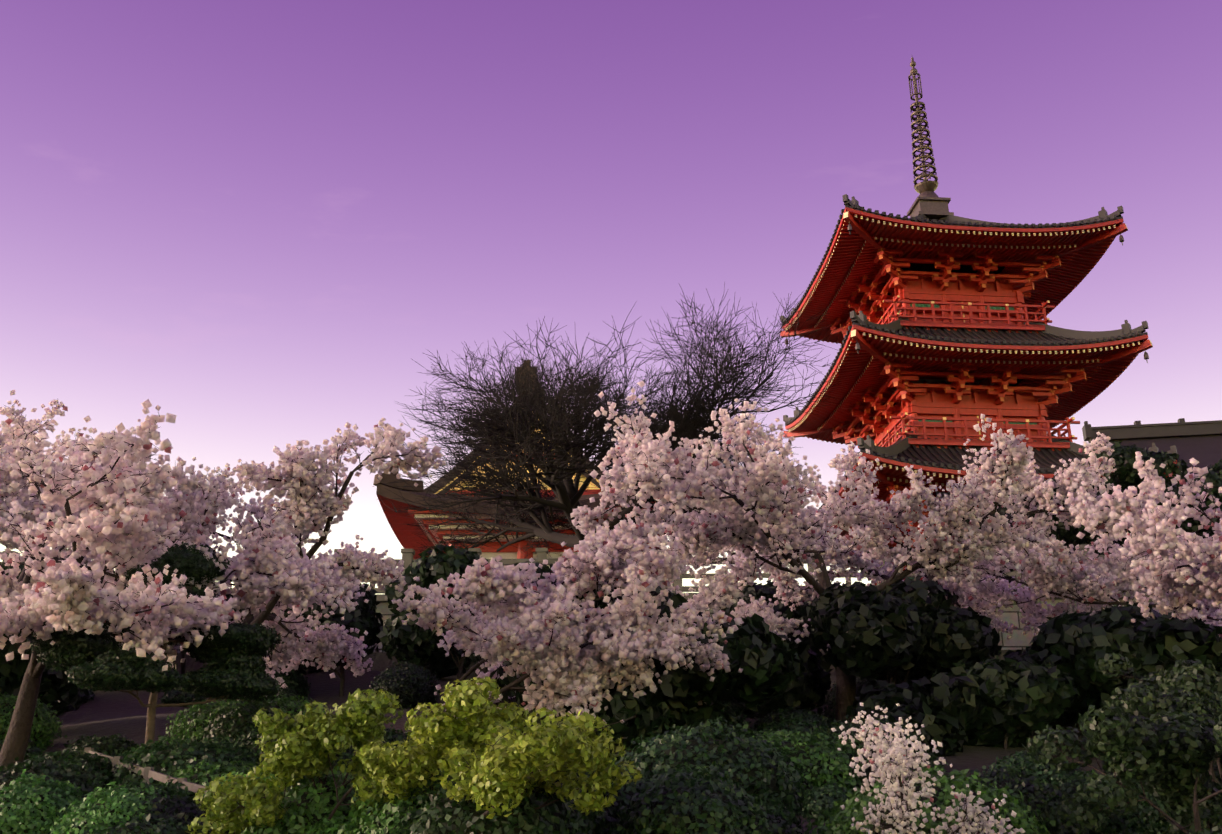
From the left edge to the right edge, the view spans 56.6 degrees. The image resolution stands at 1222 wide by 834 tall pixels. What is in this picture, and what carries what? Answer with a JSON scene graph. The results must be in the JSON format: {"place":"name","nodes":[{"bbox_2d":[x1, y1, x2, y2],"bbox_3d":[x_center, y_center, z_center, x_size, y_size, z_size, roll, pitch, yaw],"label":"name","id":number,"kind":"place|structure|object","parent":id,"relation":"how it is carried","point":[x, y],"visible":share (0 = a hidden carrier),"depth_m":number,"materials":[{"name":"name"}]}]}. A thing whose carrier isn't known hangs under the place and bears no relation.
{"place":"outdoors","nodes":[
{"label":"outdoors","id":0,"kind":"place"},
{"bbox_2d":[2,551,86,579],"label":"evergreen","id":1,"kind":"object","parent":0,"point":[21,567],"depth_m":23.43,"materials":[{"name":"plant"}]},
{"bbox_2d":[329,745,354,774],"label":"shrub","id":2,"kind":"object","parent":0,"point":[338,756],"depth_m":10.85,"materials":[{"name":"green plant"}]},
{"bbox_2d":[37,650,1137,833],"bbox_3d":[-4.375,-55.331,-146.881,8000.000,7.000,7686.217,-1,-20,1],"label":"ground","id":3,"kind":"structure","parent":0,"point":[106,714],"depth_m":19.27,"materials":[{"name":"soil"}]},
{"bbox_2d":[0,739,42,762],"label":"shrub","id":4,"kind":"object","parent":3,"relation":"on","point":[31,748],"depth_m":13.51,"materials":[{"name":"green plant"}]},
{"bbox_2d":[0,691,66,750],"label":"shrub","id":5,"kind":"object","parent":3,"relation":"on","point":[47,725],"depth_m":14.33,"materials":[{"name":"green plant"}]},
{"bbox_2d":[0,769,83,833],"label":"azalea","id":6,"kind":"object","parent":3,"relation":"on","point":[36,787],"depth_m":8.27,"materials":[{"name":"green plant"}]},
{"bbox_2d":[0,631,93,716],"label":"bush","id":7,"kind":"object","parent":3,"relation":"on","point":[60,688],"depth_m":15.71,"materials":[{"name":"green plant"}]},
{"bbox_2d":[0,754,106,801],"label":"shrub","id":8,"kind":"object","parent":3,"relation":"on","point":[49,772],"depth_m":9.08,"materials":[{"name":"green plant"}]},
{"bbox_2d":[24,749,117,791],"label":"shrub","id":9,"kind":"object","parent":3,"relation":"on","point":[66,754],"depth_m":9.93,"materials":[{"name":"green plant"}]},
{"bbox_2d":[57,686,95,704],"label":"shrub","id":10,"kind":"object","parent":3,"relation":"on","point":[92,697],"depth_m":20.65,"materials":[{"name":"green plant"}]},
{"bbox_2d":[62,733,136,758],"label":"shrub","id":11,"kind":"object","parent":3,"relation":"on","point":[79,745],"depth_m":11.53,"materials":[{"name":"green plant"}]},
{"bbox_2d":[50,781,166,833],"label":"azalea","id":12,"kind":"object","parent":3,"relation":"on","point":[131,799],"depth_m":7.97,"materials":[{"name":"green plant"}]},
{"bbox_2d":[71,808,211,833],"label":"shrub","id":13,"kind":"object","parent":3,"relation":"on","point":[146,820],"depth_m":7.77,"materials":[{"name":"green plant"}]},
{"bbox_2d":[0,390,288,584],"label":"cherry","id":14,"kind":"object","parent":3,"relation":"on","point":[8,429],"depth_m":15.19,"materials":[{"name":"pink plant"}]},
{"bbox_2d":[96,777,193,802],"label":"shrub","id":15,"kind":"object","parent":3,"relation":"on","point":[162,787],"depth_m":8.96,"materials":[{"name":"green plant"}]},
{"bbox_2d":[62,790,243,833],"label":"shrub","id":16,"kind":"object","parent":3,"relation":"on","point":[190,807],"depth_m":8.08,"materials":[{"name":"green plant"}]},
{"bbox_2d":[28,541,288,752],"bbox_3d":[-4.213,2.400,10.810,1.802,2.524,2.302,-18,-26,40],"label":"pine","id":17,"kind":"object","parent":3,"relation":"on","point":[232,656],"depth_m":10.74,"materials":[{"name":"green plant"}]},
{"bbox_2d":[110,571,242,673],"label":"evergreen","id":18,"kind":"object","parent":3,"relation":"on","point":[183,665],"depth_m":25.00,"materials":[{"name":"green plant"}]},
{"bbox_2d":[159,688,205,707],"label":"shrub","id":19,"kind":"object","parent":3,"relation":"on","point":[165,697],"depth_m":21.16,"materials":[{"name":"green plant"}]},
{"bbox_2d":[0,399,368,770],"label":"cherry","id":20,"kind":"object","parent":3,"relation":"on","point":[40,607],"depth_m":10.49,"materials":[{"name":"pink plant"}]},
{"bbox_2d":[104,735,276,789],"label":"shrub","id":21,"kind":"object","parent":3,"relation":"on","point":[145,759],"depth_m":9.94,"materials":[{"name":"green plant"}]},
{"bbox_2d":[156,757,277,804],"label":"shrub","id":22,"kind":"object","parent":3,"relation":"on","point":[211,771],"depth_m":9.57,"materials":[{"name":"green plant"}]},
{"bbox_2d":[83,747,389,801],"bbox_3d":[-3.150,3.040,9.065,4.126,0.919,0.084,-14,-24,34],"label":"path fence","id":23,"kind":"object","parent":3,"relation":"on","point":[147,773],"visible":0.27,"depth_m":9.67,"materials":[{"name":"brown wood"}]},
{"bbox_2d":[200,701,280,746],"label":"shrub","id":24,"kind":"object","parent":3,"relation":"on","point":[217,724],"depth_m":11.29,"materials":[{"name":"green plant"}]},
{"bbox_2d":[196,770,285,829],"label":"azalea","id":25,"kind":"object","parent":3,"relation":"on","point":[234,772],"depth_m":8.71,"materials":[{"name":"green plant"}]},
{"bbox_2d":[164,693,335,747],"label":"shrub","id":26,"kind":"object","parent":3,"relation":"on","point":[202,715],"depth_m":12.23,"materials":[{"name":"green plant"}]},
{"bbox_2d":[68,418,446,713],"bbox_3d":[-5.194,2.390,15.566,4.470,4.709,6.763,7,-21,-19],"label":"cherry","id":27,"kind":"object","parent":3,"relation":"on","point":[326,649],"depth_m":14.41,"materials":[{"name":"pink plant"}]},
{"bbox_2d":[241,818,303,833],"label":"shrub","id":28,"kind":"object","parent":3,"relation":"on","point":[272,830],"depth_m":7.47,"materials":[{"name":"green plant"}]},
{"bbox_2d":[274,686,298,704],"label":"shrub","id":29,"kind":"object","parent":3,"relation":"on","point":[289,695],"depth_m":17.40,"materials":[{"name":"green plant"}]},
{"bbox_2d":[274,667,310,701],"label":"shrub","id":30,"kind":"object","parent":3,"relation":"on","point":[304,684],"depth_m":22.80,"materials":[{"name":"green plant"}]},
{"bbox_2d":[233,731,355,777],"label":"shrub","id":31,"kind":"object","parent":3,"relation":"on","point":[250,741],"depth_m":10.88,"materials":[{"name":"green plant"}]},
{"bbox_2d":[185,688,446,833],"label":"bush","id":32,"kind":"object","parent":3,"relation":"on","point":[289,754],"depth_m":7.50,"materials":[{"name":"green plant"}]},
{"bbox_2d":[285,652,346,674],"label":"evergreen","id":33,"kind":"object","parent":3,"relation":"on","point":[301,670],"depth_m":25.82,"materials":[{"name":"green plant"}]},
{"bbox_2d":[258,766,381,833],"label":"shrub","id":34,"kind":"object","parent":3,"relation":"on","point":[319,802],"depth_m":7.64,"materials":[{"name":"green plant"}]},
{"bbox_2d":[258,583,382,696],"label":"evergreen","id":35,"kind":"object","parent":3,"relation":"on","point":[361,617],"depth_m":22.42,"materials":[{"name":"plant"}]},
{"bbox_2d":[304,814,363,833],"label":"azalea","id":36,"kind":"object","parent":3,"relation":"on","point":[320,829],"depth_m":7.52,"materials":[{"name":"green plant"}]},
{"bbox_2d":[351,723,410,751],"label":"shrub","id":37,"kind":"object","parent":3,"relation":"on","point":[390,733],"depth_m":11.50,"materials":[{"name":"green plant"}]},
{"bbox_2d":[338,773,440,833],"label":"shrub","id":38,"kind":"object","parent":3,"relation":"on","point":[366,827],"depth_m":7.12,"materials":[{"name":"green plant"}]},
{"bbox_2d":[366,658,441,708],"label":"shrub","id":39,"kind":"object","parent":3,"relation":"on","point":[430,689],"depth_m":19.98,"materials":[{"name":"green plant"}]},
{"bbox_2d":[377,541,490,684],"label":"evergreen","id":40,"kind":"object","parent":3,"relation":"on","point":[406,643],"depth_m":21.65,"materials":[{"name":"green plant"}]},
{"bbox_2d":[469,653,490,670],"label":"evergreen","id":41,"kind":"object","parent":3,"relation":"on","point":[474,658],"visible":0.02,"depth_m":26.62,"materials":[{"name":"plant"}]},
{"bbox_2d":[381,771,591,833],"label":"shrub","id":42,"kind":"object","parent":3,"relation":"on","point":[530,816],"depth_m":6.65,"materials":[{"name":"green plant"}]},
{"bbox_2d":[355,676,641,818],"bbox_3d":[-0.642,2.244,6.766,1.262,1.384,2.104,17,-26,-38],"label":"bush","id":43,"kind":"object","parent":3,"relation":"on","point":[489,778],"depth_m":6.57,"materials":[{"name":"green plant"}]},
{"bbox_2d":[452,561,556,683],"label":"evergreen","id":44,"kind":"object","parent":3,"relation":"on","point":[545,569],"depth_m":22.59,"materials":[{"name":"plant"}]},
{"bbox_2d":[373,360,664,580],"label":"temple","id":45,"kind":"structure","parent":3,"relation":"on","point":[406,538],"depth_m":40.08,"materials":[{"name":"red wood"}]},
{"bbox_2d":[391,532,742,738],"bbox_3d":[-0.389,3.025,13.550,3.909,2.628,5.242,-1,-20,1],"label":"cherry","id":46,"kind":"object","parent":3,"relation":"on","point":[591,674],"depth_m":11.91,"materials":[{"name":"pink plant"}]},
{"bbox_2d":[537,770,618,833],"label":"shrub","id":47,"kind":"object","parent":3,"relation":"on","point":[604,819],"depth_m":7.24,"materials":[{"name":"green plant"}]},
{"bbox_2d":[515,659,659,757],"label":"evergreen","id":48,"kind":"object","parent":3,"relation":"on","point":[634,728],"depth_m":12.29,"materials":[{"name":"green plant"}]},
{"bbox_2d":[489,579,716,760],"bbox_3d":[0.037,3.259,13.771,3.058,2.329,3.583,-1,-20,1],"label":"evergreen","id":49,"kind":"object","parent":3,"relation":"on","point":[664,687],"depth_m":12.90,"materials":[{"name":"green plant"}]},
{"bbox_2d":[370,284,842,558],"bbox_3d":[-0.920,1.657,32.729,12.629,9.247,15.113,7,-21,-18],"label":"bare tree","id":50,"kind":"object","parent":3,"relation":"on","point":[558,420],"visible":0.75,"depth_m":30.19,"materials":[{"name":"brown plant"}]},
{"bbox_2d":[1,544,1218,652],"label":"wall","id":51,"kind":"structure","parent":3,"relation":"on","point":[1019,640],"depth_m":27.97,"materials":[{"name":"paint"}]},
{"bbox_2d":[573,759,646,822],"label":"shrub","id":52,"kind":"object","parent":3,"relation":"on","point":[628,787],"depth_m":7.72,"materials":[{"name":"green plant"}]},
{"bbox_2d":[609,696,745,761],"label":"bush","id":53,"kind":"object","parent":3,"relation":"on","point":[678,709],"visible":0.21,"depth_m":13.56,"materials":[{"name":"green plant"}]},
{"bbox_2d":[630,764,735,792],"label":"shrub","id":54,"kind":"object","parent":3,"relation":"on","point":[653,780],"depth_m":7.96,"materials":[{"name":"green plant"}]},
{"bbox_2d":[611,765,772,833],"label":"shrub","id":55,"kind":"object","parent":3,"relation":"on","point":[646,797],"depth_m":6.84,"materials":[{"name":"green plant"}]},
{"bbox_2d":[608,790,810,833],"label":"shrub","id":56,"kind":"object","parent":3,"relation":"on","point":[779,825],"depth_m":6.96,"materials":[{"name":"green plant"}]},
{"bbox_2d":[612,716,812,829],"bbox_3d":[0.692,2.852,8.562,1.715,1.123,1.250,-1,-20,1],"label":"shrub","id":57,"kind":"object","parent":3,"relation":"on","point":[648,749],"depth_m":8.31,"materials":[{"name":"green plant"}]},
{"bbox_2d":[625,592,806,747],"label":"evergreen","id":58,"kind":"object","parent":3,"relation":"on","point":[757,651],"depth_m":13.28,"materials":[{"name":"green plant"}]},
{"bbox_2d":[726,702,739,723],"bbox_3d":[1.399,4.239,15.709,0.834,0.778,0.966,-1,-20,1],"label":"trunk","id":59,"kind":"object","parent":3,"relation":"on","point":[735,711],"depth_m":15.71,"materials":[{"name":"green plant"}]},
{"bbox_2d":[744,728,760,736],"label":"azalea","id":60,"kind":"object","parent":3,"relation":"on","point":[757,731],"depth_m":13.76,"materials":[{"name":"green plant"}]},
{"bbox_2d":[719,580,826,652],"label":"bush","id":61,"kind":"object","parent":3,"relation":"on","point":[768,590],"depth_m":21.96,"materials":[{"name":"plant"}]},
{"bbox_2d":[739,618,831,721],"bbox_3d":[2.525,3.857,17.026,1.670,1.655,1.579,-1,-20,1],"label":"bush","id":62,"kind":"object","parent":3,"relation":"on","point":[810,687],"depth_m":16.55,"materials":[{"name":"green plant"}]},
{"bbox_2d":[750,704,834,733],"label":"shrub","id":63,"kind":"object","parent":3,"relation":"on","point":[762,725],"depth_m":14.62,"materials":[{"name":"green plant"}]},
{"bbox_2d":[762,713,827,738],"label":"shrub","id":64,"kind":"object","parent":3,"relation":"on","point":[800,722],"depth_m":12.92,"materials":[{"name":"green plant"}]},
{"bbox_2d":[728,728,871,811],"bbox_3d":[1.636,3.374,10.405,1.768,0.990,1.260,-1,-20,1],"label":"shrub","id":65,"kind":"object","parent":3,"relation":"on","point":[806,738],"depth_m":10.12,"materials":[{"name":"green plant"}]},
{"bbox_2d":[570,381,1049,728],"bbox_3d":[2.894,2.217,16.725,6.831,5.109,7.981,-1,-20,1],"label":"cherry","id":66,"kind":"object","parent":3,"relation":"on","point":[789,523],"depth_m":15.54,"materials":[{"name":"pink plant"}]},
{"bbox_2d":[801,783,851,821],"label":"azalea","id":67,"kind":"object","parent":3,"relation":"on","point":[820,790],"depth_m":9.60,"materials":[{"name":"green plant"}]},
{"bbox_2d":[820,676,913,723],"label":"shrub","id":68,"kind":"object","parent":3,"relation":"on","point":[829,711],"depth_m":17.78,"materials":[{"name":"green plant"}]},
{"bbox_2d":[811,714,928,751],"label":"shrub","id":69,"kind":"object","parent":3,"relation":"on","point":[846,726],"depth_m":11.89,"materials":[{"name":"green plant"}]},
{"bbox_2d":[841,750,937,795],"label":"shrub","id":70,"kind":"object","parent":3,"relation":"on","point":[867,771],"depth_m":10.12,"materials":[{"name":"green plant"}]},
{"bbox_2d":[857,741,945,775],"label":"shrub","id":71,"kind":"object","parent":3,"relation":"on","point":[931,759],"depth_m":11.50,"materials":[{"name":"plant"}]},
{"bbox_2d":[806,576,1001,684],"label":"evergreen","id":72,"kind":"object","parent":3,"relation":"on","point":[929,638],"depth_m":15.10,"materials":[{"name":"green plant"}]},
{"bbox_2d":[846,669,989,756],"bbox_3d":[3.639,3.667,13.603,1.533,1.165,2.027,-1,-20,1],"label":"bush","id":73,"kind":"object","parent":3,"relation":"on","point":[952,716],"depth_m":13.06,"materials":[{"name":"green plant"}]},
{"bbox_2d":[831,702,1025,833],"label":"flowering shrub","id":74,"kind":"object","parent":3,"relation":"on","point":[895,748],"depth_m":6.70,"materials":[{"name":"plant"}]},
{"bbox_2d":[802,760,1059,833],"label":"shrub","id":75,"kind":"object","parent":3,"relation":"on","point":[838,821],"depth_m":7.48,"materials":[{"name":"green plant"}]},
{"bbox_2d":[780,57,1181,584],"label":"pagoda","id":76,"kind":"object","parent":3,"relation":"on","point":[945,336],"visible":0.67,"depth_m":42.89,"materials":[{"name":"wood"}]},
{"bbox_2d":[979,526,1014,590],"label":"evergreen","id":77,"kind":"object","parent":3,"relation":"on","point":[1011,570],"depth_m":28.73,"materials":[{"name":"green plant"}]},
{"bbox_2d":[949,655,1080,748],"bbox_3d":[4.794,3.614,14.109,1.395,1.344,2.059,11,-23,-28],"label":"bush","id":78,"kind":"object","parent":3,"relation":"on","point":[1036,699],"depth_m":13.59,"materials":[{"name":"green plant"}]},
{"bbox_2d":[967,765,1088,833],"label":"shrub","id":79,"kind":"object","parent":3,"relation":"on","point":[1034,785],"depth_m":8.97,"materials":[{"name":"green plant"}]},
{"bbox_2d":[982,749,1085,793],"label":"azalea","id":80,"kind":"object","parent":3,"relation":"on","point":[1020,758],"depth_m":10.03,"materials":[{"name":"green plant"}]},
{"bbox_2d":[1003,606,1099,723],"bbox_3d":[6.445,3.530,15.793,2.674,1.632,1.588,7,-21,-19],"label":"bush","id":81,"kind":"object","parent":3,"relation":"on","point":[1053,657],"depth_m":15.14,"materials":[{"name":"green plant"}]},
{"bbox_2d":[1020,487,1113,553],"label":"evergreen","id":82,"kind":"object","parent":3,"relation":"on","point":[1063,532],"depth_m":29.36,"materials":[{"name":"green plant"}]},
{"bbox_2d":[1003,646,1134,723],"bbox_3d":[6.696,3.624,15.554,2.413,1.384,2.259,-1,-20,1],"label":"bush","id":83,"kind":"object","parent":3,"relation":"on","point":[1082,707],"depth_m":15.11,"materials":[{"name":"green plant"}]},
{"bbox_2d":[1048,769,1145,833],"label":"shrub","id":84,"kind":"object","parent":3,"relation":"on","point":[1076,782],"depth_m":9.45,"materials":[{"name":"green plant"}]},
{"bbox_2d":[1022,696,1221,833],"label":"bush","id":85,"kind":"object","parent":3,"relation":"on","point":[1172,742],"depth_m":7.68,"materials":[{"name":"green plant"}]},
{"bbox_2d":[1102,828,1142,833],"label":"shrub","id":86,"kind":"object","parent":3,"relation":"on","point":[1127,832],"visible":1,"depth_m":8.62,"materials":[{"name":"green plant"}]},
{"bbox_2d":[1027,601,1221,724],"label":"evergreen","id":87,"kind":"object","parent":3,"relation":"on","point":[1158,642],"depth_m":14.33,"materials":[{"name":"green plant"}]},
{"bbox_2d":[1080,440,1187,496],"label":"evergreen","id":88,"kind":"object","parent":3,"relation":"on","point":[1127,474],"depth_m":35.56,"materials":[{"name":"green plant"}]},
{"bbox_2d":[1076,772,1217,833],"bbox_3d":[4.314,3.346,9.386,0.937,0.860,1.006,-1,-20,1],"label":"bush","id":89,"kind":"object","parent":3,"relation":"on","point":[1164,826],"depth_m":9.07,"materials":[{"name":"green plant"}]},
{"bbox_2d":[1127,482,1186,552],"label":"evergreen","id":90,"kind":"object","parent":3,"relation":"on","point":[1174,487],"depth_m":33.59,"materials":[{"name":"green plant"}]},
{"bbox_2d":[1094,652,1221,796],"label":"bush","id":91,"kind":"object","parent":3,"relation":"on","point":[1170,689],"depth_m":8.93,"materials":[{"name":"green plant"}]},
{"bbox_2d":[1166,459,1221,570],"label":"evergreen","id":92,"kind":"object","parent":3,"relation":"on","point":[1213,476],"depth_m":29.81,"materials":[{"name":"plant"}]},
{"bbox_2d":[0,0,1221,592],"label":"sky","id":93,"kind":"structure","parent":0,"point":[250,221],"materials":[{"name":"purple"}]},
{"bbox_2d":[437,513,811,684],"bbox_3d":[0.608,3.172,14.776,4.722,2.819,6.560,7,-21,-18],"label":"cherry","id":94,"kind":"object","parent":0,"point":[717,584],"depth_m":12.69,"materials":[{"name":"pink plant"}]},
{"bbox_2d":[711,699,750,727],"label":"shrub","id":95,"kind":"object","parent":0,"point":[733,709],"depth_m":15.45,"materials":[{"name":"green plant"}]},
{"bbox_2d":[727,431,1141,639],"bbox_3d":[5.354,2.772,19.086,6.388,4.735,5.504,7,-21,-19],"label":"cherry","id":96,"kind":"object","parent":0,"point":[848,462],"depth_m":18.32,"materials":[{"name":"pink plant"}]},
{"bbox_2d":[950,488,1130,551],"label":"evergreen","id":97,"kind":"object","parent":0,"point":[1005,508],"depth_m":34.35,"materials":[{"name":"green plant"}]},
{"bbox_2d":[998,494,1122,590],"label":"evergreen","id":98,"kind":"object","parent":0,"point":[1096,551],"depth_m":32.26,"materials":[{"name":"green plant"}]},
{"bbox_2d":[938,515,1221,635],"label":"cherry","id":99,"kind":"object","parent":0,"point":[1116,580],"depth_m":18.39,"materials":[{"name":"pink plant"}]},
{"bbox_2d":[1056,451,1221,652],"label":"cherry","id":100,"kind":"object","parent":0,"point":[1125,513],"depth_m":12.50,"materials":[{"name":"pink plant"}]},
{"bbox_2d":[1082,418,1221,473],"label":"hall roof","id":101,"kind":"structure","parent":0,"point":[1200,442],"depth_m":56.34,"materials":[{"name":"tile"}]},
{"bbox_2d":[1206,760,1221,783],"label":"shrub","id":102,"kind":"object","parent":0,"point":[1216,772],"depth_m":9.54,"materials":[{"name":"green plant"}]}
]}

